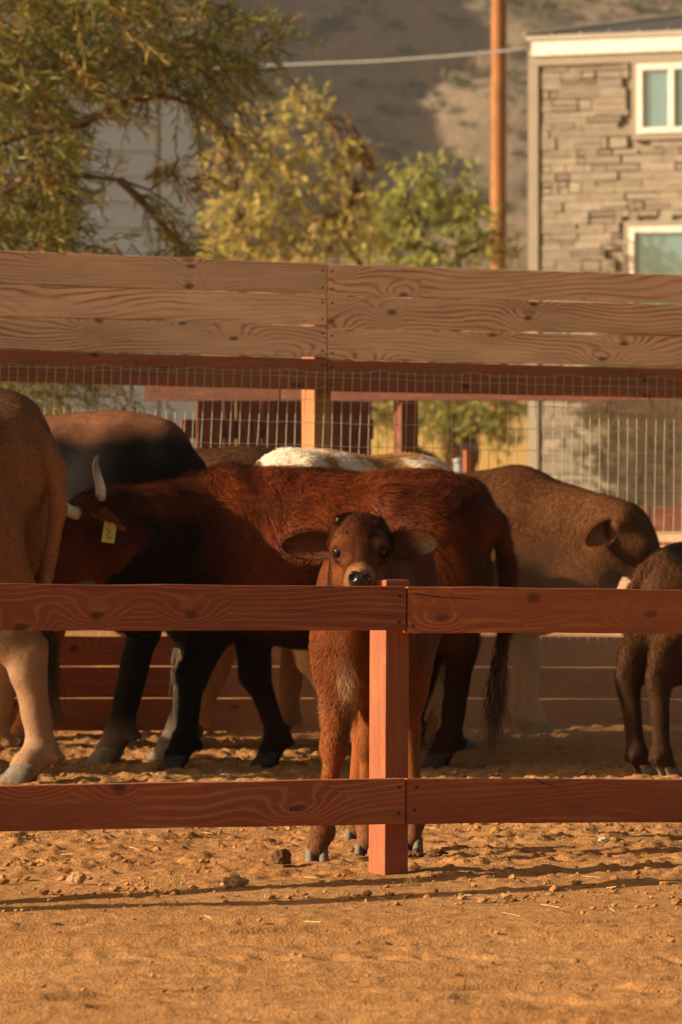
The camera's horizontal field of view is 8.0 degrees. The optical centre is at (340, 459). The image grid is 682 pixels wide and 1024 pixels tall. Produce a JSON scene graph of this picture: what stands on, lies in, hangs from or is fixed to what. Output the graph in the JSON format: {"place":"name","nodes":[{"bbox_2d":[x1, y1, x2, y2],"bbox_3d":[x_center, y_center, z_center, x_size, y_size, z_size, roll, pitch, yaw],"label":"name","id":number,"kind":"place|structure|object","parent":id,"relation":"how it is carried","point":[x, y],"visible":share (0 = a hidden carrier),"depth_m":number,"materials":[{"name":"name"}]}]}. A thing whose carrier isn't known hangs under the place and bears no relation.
{"place":"outdoors","nodes":[
{"label":"outdoors","id":0,"kind":"place"},
{"bbox_2d":[0,291,681,1023],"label":"ground","id":1,"kind":"structure","parent":0,"point":[92,947],"depth_m":13.62,"materials":[{"name":"brown soil"}]},
{"bbox_2d":[0,388,67,783],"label":"cow","id":2,"kind":"object","parent":1,"relation":"on","point":[33,496],"visible":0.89,"depth_m":19.19},
{"bbox_2d":[66,871,86,883],"bbox_3d":[-0.792,1.250,14.614,0.056,0.036,0.058,0,0,35],"label":"stone","id":3,"kind":"object","parent":1,"relation":"on","point":[77,877],"visible":1,"depth_m":14.60,"materials":[{"name":"beige stone"}]},
{"bbox_2d":[0,0,215,447],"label":"white shed","id":4,"kind":"structure","parent":1,"relation":"on","point":[139,149],"depth_m":44.87,"materials":[{"name":"paint"}]},
{"bbox_2d":[42,410,206,764],"bbox_3d":[-1.752,0.507,21.081,2.516,1.533,0.947,0,0,20],"label":"cow","id":5,"kind":"object","parent":1,"relation":"on","point":[126,447],"visible":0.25,"depth_m":20.60},
{"bbox_2d":[143,874,164,885],"bbox_3d":[-0.564,1.258,14.582,0.098,0.042,0.077,0,0,0],"label":"grass tuft","id":6,"kind":"object","parent":1,"relation":"on","point":[151,883],"visible":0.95,"depth_m":14.58,"materials":[{"name":"beige plant"}]},
{"bbox_2d":[10,445,302,745],"bbox_3d":[-1.085,0.580,21.755,2.061,1.391,0.801,0,0,0],"label":"cow","id":7,"kind":"object","parent":1,"relation":"on","point":[290,680],"visible":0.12,"depth_m":21.63},
{"bbox_2d":[0,0,326,422],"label":"acacia tree","id":8,"kind":"object","parent":1,"relation":"on","point":[32,219],"visible":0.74,"depth_m":34.60,"materials":[{"name":"green plant"}]},
{"bbox_2d":[153,866,186,886],"bbox_3d":[-0.503,1.245,14.539,0.135,0.069,0.107,0,0,-26],"label":"grass tuft","id":9,"kind":"object","parent":1,"relation":"on","point":[175,882],"visible":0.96,"depth_m":14.54,"materials":[{"name":"beige plant"}]},
{"bbox_2d":[220,875,248,886],"bbox_3d":[-0.318,1.254,14.525,0.087,0.035,0.064,0,0,0],"label":"stone","id":10,"kind":"object","parent":1,"relation":"on","point":[236,881],"visible":1,"depth_m":14.51,"materials":[{"name":"brown stone"}]},
{"bbox_2d":[181,401,373,455],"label":"board gate","id":11,"kind":"structure","parent":1,"relation":"on","point":[352,409],"depth_m":29.97,"materials":[{"name":"silver metal"}]},
{"bbox_2d":[34,456,522,770],"bbox_3d":[-0.321,0.651,20.114,2.060,1.337,1.161,0,0,-27],"label":"cow","id":12,"kind":"object","parent":1,"relation":"on","point":[227,523],"visible":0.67,"depth_m":20.03},
{"bbox_2d":[270,848,291,863],"bbox_3d":[-0.186,1.239,15.259,0.068,0.048,0.064,0,0,-20],"label":"dung ball","id":13,"kind":"object","parent":1,"relation":"on","point":[282,856],"visible":1,"depth_m":15.24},
{"bbox_2d":[196,76,433,446],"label":"mesquite tree","id":14,"kind":"object","parent":1,"relation":"on","point":[344,220],"visible":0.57,"depth_m":64.19,"materials":[{"name":"green plant"}]},
{"bbox_2d":[0,250,681,731],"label":"fence","id":15,"kind":"object","parent":1,"relation":"on","point":[234,332],"visible":0.56,"depth_m":22.82,"materials":[{"name":"brown wood"}]},
{"bbox_2d":[0,579,681,874],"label":"front fence","id":16,"kind":"object","parent":1,"relation":"on","point":[388,801],"visible":0.97,"depth_m":14.90,"materials":[{"name":"brown wood"}]},
{"bbox_2d":[0,726,681,1021],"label":"dirt clods","id":17,"kind":"object","parent":1,"relation":"on","point":[364,896],"visible":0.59,"depth_m":14.72,"materials":[{"name":"brown soil"}]},
{"bbox_2d":[10,827,681,931],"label":"straw bits","id":18,"kind":"object","parent":1,"relation":"on","point":[379,897],"visible":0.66,"depth_m":14.75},
{"bbox_2d":[254,446,453,755],"bbox_3d":[-0.051,0.607,21.052,1.656,1.335,0.671,0,0,-42],"label":"cow","id":19,"kind":"object","parent":1,"relation":"on","point":[318,457],"visible":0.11,"depth_m":21.11},
{"bbox_2d":[275,508,443,861],"bbox_3d":[0.102,0.712,15.709,0.537,1.125,1.429,0,0,7],"label":"calf","id":20,"kind":"object","parent":1,"relation":"on","point":[358,549],"visible":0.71,"depth_m":15.39},
{"bbox_2d":[404,876,420,885],"bbox_3d":[0.212,1.259,14.575,0.076,0.041,0.072,0,0,-29],"label":"grass tuft","id":21,"kind":"object","parent":1,"relation":"on","point":[411,883],"visible":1,"depth_m":14.58,"materials":[{"name":"beige plant"}]},
{"bbox_2d":[144,386,681,531],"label":"back fence","id":22,"kind":"object","parent":1,"relation":"on","point":[402,432],"visible":0.28,"depth_m":27.43,"materials":[{"name":"brown wood"}]},
{"bbox_2d":[408,849,425,857],"bbox_3d":[0.236,1.256,15.558,0.074,0.031,0.061,0,0,32],"label":"dung clump","id":23,"kind":"object","parent":1,"relation":"on","point":[416,853],"visible":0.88,"depth_m":15.55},
{"bbox_2d":[336,147,527,471],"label":"mesquite tree","id":24,"kind":"object","parent":1,"relation":"on","point":[457,414],"visible":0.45,"depth_m":67.43,"materials":[{"name":"green plant"}]},
{"bbox_2d":[425,848,446,856],"bbox_3d":[0.303,1.257,15.590,0.062,0.030,0.078,0,0,-41],"label":"dung clump","id":25,"kind":"object","parent":1,"relation":"on","point":[436,852],"visible":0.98,"depth_m":15.57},
{"bbox_2d":[453,458,462,472],"bbox_3d":[0.970,0.661,40.000,0.106,1.355,0.106,0,0,0],"label":"metal post","id":26,"kind":"object","parent":1,"relation":"on","point":[457,468],"visible":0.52,"depth_m":39.96,"materials":[{"name":"white metal"}]},
{"bbox_2d":[461,444,475,473],"bbox_3d":[1.035,0.624,39.500,0.120,1.501,0.120,0,0,0],"label":"wooden post","id":27,"kind":"object","parent":1,"relation":"on","point":[468,454],"visible":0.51,"depth_m":39.47,"materials":[{"name":"brown wood"}]},
{"bbox_2d":[490,0,506,440],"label":"utility pole","id":28,"kind":"object","parent":1,"relation":"on","point":[499,111],"visible":0.49,"depth_m":79.89,"materials":[{"name":"brown wood"}]},
{"bbox_2d":[429,464,660,750],"bbox_3d":[0.585,0.645,22.180,1.226,1.264,1.547,0,0,-32],"label":"cow","id":29,"kind":"object","parent":1,"relation":"on","point":[565,534],"visible":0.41,"depth_m":22.01},
{"bbox_2d":[481,533,680,635],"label":"wall","id":30,"kind":"structure","parent":1,"relation":"on","point":[668,538],"depth_m":33.86,"materials":[{"name":"beige paint"}]},
{"bbox_2d":[523,13,681,505],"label":"stone house","id":31,"kind":"structure","parent":1,"relation":"on","point":[604,147],"depth_m":65.52,"materials":[{"name":"grey stone"}]},
{"bbox_2d":[202,47,531,68],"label":"power cable","id":32,"kind":"object","parent":31,"relation":"attached to","point":[444,56],"visible":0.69,"depth_m":68.59,"materials":[{"name":"grey rubber"}]},
{"bbox_2d":[623,220,681,334],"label":"window","id":33,"kind":"structure","parent":31,"relation":"in","point":[650,246],"depth_m":65.23,"materials":[{"name":"white glass"}]},
{"bbox_2d":[631,60,681,140],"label":"window","id":34,"kind":"structure","parent":31,"relation":"in","point":[656,86],"depth_m":65.22,"materials":[{"name":"white glass"}]},
{"bbox_2d":[599,836,608,840],"bbox_3d":[0.868,1.259,16.171,0.041,0.023,0.037,0,0,-13],"label":"stone","id":35,"kind":"object","parent":1,"relation":"on","point":[603,838],"visible":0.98,"depth_m":16.17,"materials":[{"name":"white stone"}]},
{"bbox_2d":[614,541,681,775],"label":"calf","id":36,"kind":"object","parent":1,"relation":"on","point":[652,662],"visible":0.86,"depth_m":19.61},
{"bbox_2d":[196,0,681,269],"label":"hill","id":37,"kind":"structure","parent":0,"point":[434,131],"depth_m":514.18,"materials":[{"name":"brown soil"}]},
{"bbox_2d":[196,0,681,211],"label":"desert scrub","id":38,"kind":"object","parent":37,"relation":"on","point":[535,5],"visible":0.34,"depth_m":513.68,"materials":[{"name":"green plant"}]}
]}

